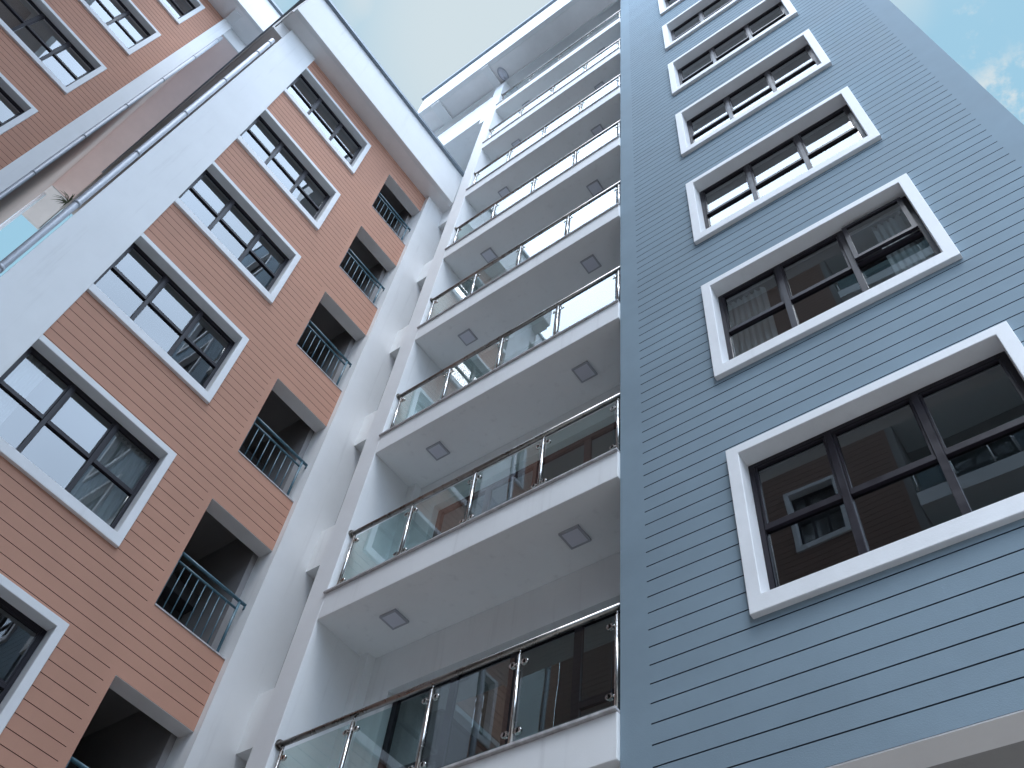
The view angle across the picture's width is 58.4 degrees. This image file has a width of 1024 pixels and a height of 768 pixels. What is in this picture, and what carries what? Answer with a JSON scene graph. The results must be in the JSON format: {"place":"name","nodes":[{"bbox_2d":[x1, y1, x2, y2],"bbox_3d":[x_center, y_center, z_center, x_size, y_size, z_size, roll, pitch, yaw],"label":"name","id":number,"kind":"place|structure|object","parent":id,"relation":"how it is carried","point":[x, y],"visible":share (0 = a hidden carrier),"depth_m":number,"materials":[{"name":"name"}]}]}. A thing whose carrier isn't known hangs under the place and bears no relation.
{"place":"outdoors","nodes":[
{"label":"outdoors","id":0,"kind":"place"},
{"bbox_2d":[0,0,283,230],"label":"apartment building","id":1,"kind":"structure","parent":0,"point":[91,91],"depth_m":21.48,"materials":[{"name":"ceramic"}]},
{"bbox_2d":[0,72,37,134],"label":"window","id":2,"kind":"structure","parent":1,"relation":"in","point":[25,109],"depth_m":18.06,"materials":[{"name":"white paint"}]},
{"bbox_2d":[0,0,106,94],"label":"window","id":3,"kind":"structure","parent":1,"relation":"in","point":[46,13],"depth_m":20.01,"materials":[{"name":"white paint"}]},
{"bbox_2d":[78,0,160,55],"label":"window","id":4,"kind":"structure","parent":1,"relation":"in","point":[130,9],"depth_m":22.48,"materials":[{"name":"white paint"}]},
{"bbox_2d":[157,0,204,24],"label":"window","id":5,"kind":"structure","parent":1,"relation":"in","point":[196,6],"depth_m":24.86,"materials":[{"name":"white paint"}]},
{"bbox_2d":[0,0,464,767],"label":"apartment building","id":6,"kind":"structure","parent":0,"point":[210,288],"depth_m":13.68,"materials":[{"name":"ceramic"}]},
{"bbox_2d":[0,354,49,424],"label":"curtain","id":7,"kind":"object","parent":6,"relation":"hanging from","point":[26,376],"visible":0.83,"depth_m":11.40,"materials":[{"name":"fabric"}]},
{"bbox_2d":[0,573,68,733],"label":"window","id":8,"kind":"structure","parent":6,"relation":"in","point":[49,628],"depth_m":9.80,"materials":[{"name":"white paint"}]},
{"bbox_2d":[51,191,74,217],"bbox_3d":[-11.837,-4.835,24.285,0.599,0.494,0.709,1,-55,6],"label":"plant","id":9,"kind":"object","parent":6,"relation":"attached to","point":[65,202],"visible":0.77,"depth_m":24.30,"materials":[{"name":"green plant"}]},
{"bbox_2d":[0,334,176,547],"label":"window","id":10,"kind":"structure","parent":6,"relation":"in","point":[77,381],"depth_m":11.69,"materials":[{"name":"white paint"}]},
{"bbox_2d":[63,433,148,525],"bbox_3d":[-5.172,1.326,11.771,0.054,1.521,0.972,-29,-63,24],"label":"curtain","id":11,"kind":"object","parent":6,"relation":"hanging from","point":[99,494],"visible":0.56,"depth_m":11.79,"materials":[{"name":"white fabric"}]},
{"bbox_2d":[86,233,248,403],"bbox_3d":[-5.235,-1.002,13.880,0.295,1.790,2.422,-29,-63,24],"label":"window","id":12,"kind":"structure","parent":6,"relation":"in","point":[170,274],"depth_m":14.15,"materials":[{"name":"white paint"}]},
{"bbox_2d":[173,162,300,303],"bbox_3d":[-4.944,-2.701,16.335,0.295,1.790,2.422,-29,-63,24],"label":"window","id":13,"kind":"structure","parent":6,"relation":"in","point":[236,198],"depth_m":16.63,"materials":[{"name":"white paint"}]},
{"bbox_2d":[236,108,340,230],"bbox_3d":[-4.652,-4.400,18.790,0.295,1.790,2.422,-29,-63,24],"label":"window","id":14,"kind":"structure","parent":6,"relation":"in","point":[285,142],"depth_m":19.11,"materials":[{"name":"white paint"}]},
{"bbox_2d":[283,68,370,174],"bbox_3d":[-4.361,-6.099,21.245,0.295,1.790,2.422,-29,-63,24],"label":"window","id":15,"kind":"structure","parent":6,"relation":"in","point":[323,98],"depth_m":21.58,"materials":[{"name":"white paint"}]},
{"bbox_2d":[236,0,620,767],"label":"apartment building","id":16,"kind":"structure","parent":0,"point":[500,648],"depth_m":11.72,"materials":[{"name":"white paint"}]},
{"bbox_2d":[379,608,408,629],"bbox_3d":[-1.314,2.627,10.214,0.240,0.028,0.240,-29,-63,24],"label":"ceiling light","id":17,"kind":"object","parent":16,"relation":"attached to","point":[395,618],"visible":1,"depth_m":10.20,"materials":[{"name":"white plastic"}]},
{"bbox_2d":[426,441,449,460],"bbox_3d":[-1.023,0.927,12.669,0.240,0.028,0.240,-29,-63,24],"label":"ceiling light","id":18,"kind":"object","parent":16,"relation":"attached to","point":[438,450],"visible":1,"depth_m":12.66,"materials":[{"name":"white plastic"}]},
{"bbox_2d":[458,329,477,345],"bbox_3d":[-0.732,-0.772,15.125,0.240,0.028,0.240,-29,-63,24],"label":"ceiling light","id":19,"kind":"object","parent":16,"relation":"attached to","point":[467,337],"visible":1,"depth_m":15.11,"materials":[{"name":"white plastic"}]},
{"bbox_2d":[480,247,497,262],"bbox_3d":[-0.440,-2.471,17.580,0.240,0.028,0.240,-29,-63,24],"label":"ceiling light","id":20,"kind":"object","parent":16,"relation":"attached to","point":[488,255],"visible":1,"depth_m":17.57,"materials":[{"name":"white plastic"}]},
{"bbox_2d":[377,611,619,767],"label":"sliding door","id":21,"kind":"structure","parent":16,"relation":"in","point":[578,705],"depth_m":9.02,"materials":[{"name":"black metal"}]},
{"bbox_2d":[497,67,508,80],"bbox_3d":[-0.269,-9.188,27.200,0.256,0.120,0.480,-29,-63,24],"label":"bulkhead lamp","id":22,"kind":"object","parent":16,"relation":"attached to","point":[503,74],"visible":1,"depth_m":27.17,"materials":[{"name":"white plastic"}]},
{"bbox_2d":[498,186,512,200],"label":"ceiling light","id":23,"kind":"object","parent":16,"relation":"attached to","point":[504,191],"visible":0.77,"depth_m":20.01,"materials":[{"name":"white plastic"}]},
{"bbox_2d":[511,139,524,151],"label":"ceiling light","id":24,"kind":"object","parent":16,"relation":"attached to","point":[516,142],"visible":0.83,"depth_m":22.48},
{"bbox_2d":[432,422,615,537],"bbox_3d":[0.240,1.593,11.080,3.306,1.998,0.060,-29,-63,24],"label":"sliding door","id":25,"kind":"structure","parent":16,"relation":"in","point":[587,441],"depth_m":11.87,"materials":[{"name":"black metal"}]},
{"bbox_2d":[558,524,590,549],"bbox_3d":[0.634,1.545,9.234,0.240,0.028,0.240,-29,-63,24],"label":"ceiling light","id":26,"kind":"object","parent":16,"relation":"attached to","point":[574,537],"visible":1,"depth_m":9.22,"materials":[{"name":"white plastic"}]},
{"bbox_2d":[571,361,597,382],"bbox_3d":[0.926,-0.154,11.689,0.240,0.028,0.240,-29,-63,24],"label":"ceiling light","id":27,"kind":"object","parent":16,"relation":"attached to","point":[584,371],"visible":1,"depth_m":11.68,"materials":[{"name":"white plastic"}]},
{"bbox_2d":[580,254,601,273],"bbox_3d":[1.217,-1.854,14.145,0.240,0.028,0.240,-29,-63,24],"label":"ceiling light","id":28,"kind":"object","parent":16,"relation":"attached to","point":[590,263],"visible":1,"depth_m":14.13,"materials":[{"name":"white plastic"}]},
{"bbox_2d":[586,179,603,196],"bbox_3d":[1.509,-3.553,16.600,0.240,0.028,0.240,-29,-63,24],"label":"ceiling light","id":29,"kind":"object","parent":16,"relation":"attached to","point":[595,188],"visible":0.97,"depth_m":16.59,"materials":[{"name":"white plastic"}]},
{"bbox_2d":[590,124,605,138],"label":"ceiling light","id":30,"kind":"object","parent":16,"relation":"attached to","point":[597,130],"visible":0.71,"depth_m":19.03,"materials":[{"name":"white plastic"}]},
{"bbox_2d":[594,81,607,95],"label":"ceiling light","id":31,"kind":"object","parent":16,"relation":"attached to","point":[598,86],"visible":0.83,"depth_m":21.50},
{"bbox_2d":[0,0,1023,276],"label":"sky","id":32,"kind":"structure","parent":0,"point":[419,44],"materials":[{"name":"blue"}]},
{"bbox_2d":[620,0,1023,767],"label":"apartment building","id":33,"kind":"structure","parent":0,"point":[822,528],"depth_m":8.10,"materials":[{"name":"blue metal"}]},
{"bbox_2d":[658,0,683,15],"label":"window","id":34,"kind":"structure","parent":33,"relation":"in","point":[665,6],"depth_m":21.57,"materials":[{"name":"white paint"}]},
{"bbox_2d":[662,0,740,50],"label":"window","id":35,"kind":"structure","parent":33,"relation":"in","point":[700,8],"depth_m":19.78,"materials":[{"name":"white paint"}]},
{"bbox_2d":[668,0,797,95],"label":"window","id":36,"kind":"structure","parent":33,"relation":"in","point":[743,24],"depth_m":17.00,"materials":[{"name":"white paint"}]},
{"bbox_2d":[727,287,777,356],"bbox_3d":[2.524,-0.539,9.610,0.504,1.530,0.053,-29,-63,24],"label":"curtain","id":37,"kind":"object","parent":33,"relation":"hanging from","point":[749,306],"visible":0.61,"depth_m":9.75,"materials":[{"name":"white fabric"}]},
{"bbox_2d":[675,29,831,156],"bbox_3d":[3.694,-4.423,14.168,2.409,1.854,0.295,-29,-63,24],"label":"window","id":38,"kind":"structure","parent":33,"relation":"in","point":[804,43],"depth_m":14.49,"materials":[{"name":"white paint"}]},
{"bbox_2d":[685,86,881,244],"bbox_3d":[3.403,-2.724,11.713,2.409,1.854,0.295,-29,-63,24],"label":"window","id":39,"kind":"structure","parent":33,"relation":"in","point":[843,102],"depth_m":11.99,"materials":[{"name":"white paint"}]},
{"bbox_2d":[701,173,962,380],"bbox_3d":[3.111,-1.025,9.258,2.409,1.854,0.295,-29,-63,24],"label":"window","id":40,"kind":"structure","parent":33,"relation":"in","point":[900,193],"depth_m":9.43,"materials":[{"name":"white paint"}]},
{"bbox_2d":[725,321,1023,618],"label":"window","id":41,"kind":"structure","parent":33,"relation":"in","point":[998,345],"depth_m":7.04,"materials":[{"name":"white paint"}]},
{"bbox_2d":[872,213,935,274],"bbox_3d":[3.885,-1.294,8.926,0.424,1.530,0.054,-29,-63,24],"label":"curtain","id":42,"kind":"object","parent":33,"relation":"hanging from","point":[911,255],"visible":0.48,"depth_m":8.98,"materials":[{"name":"white fabric"}]}
]}

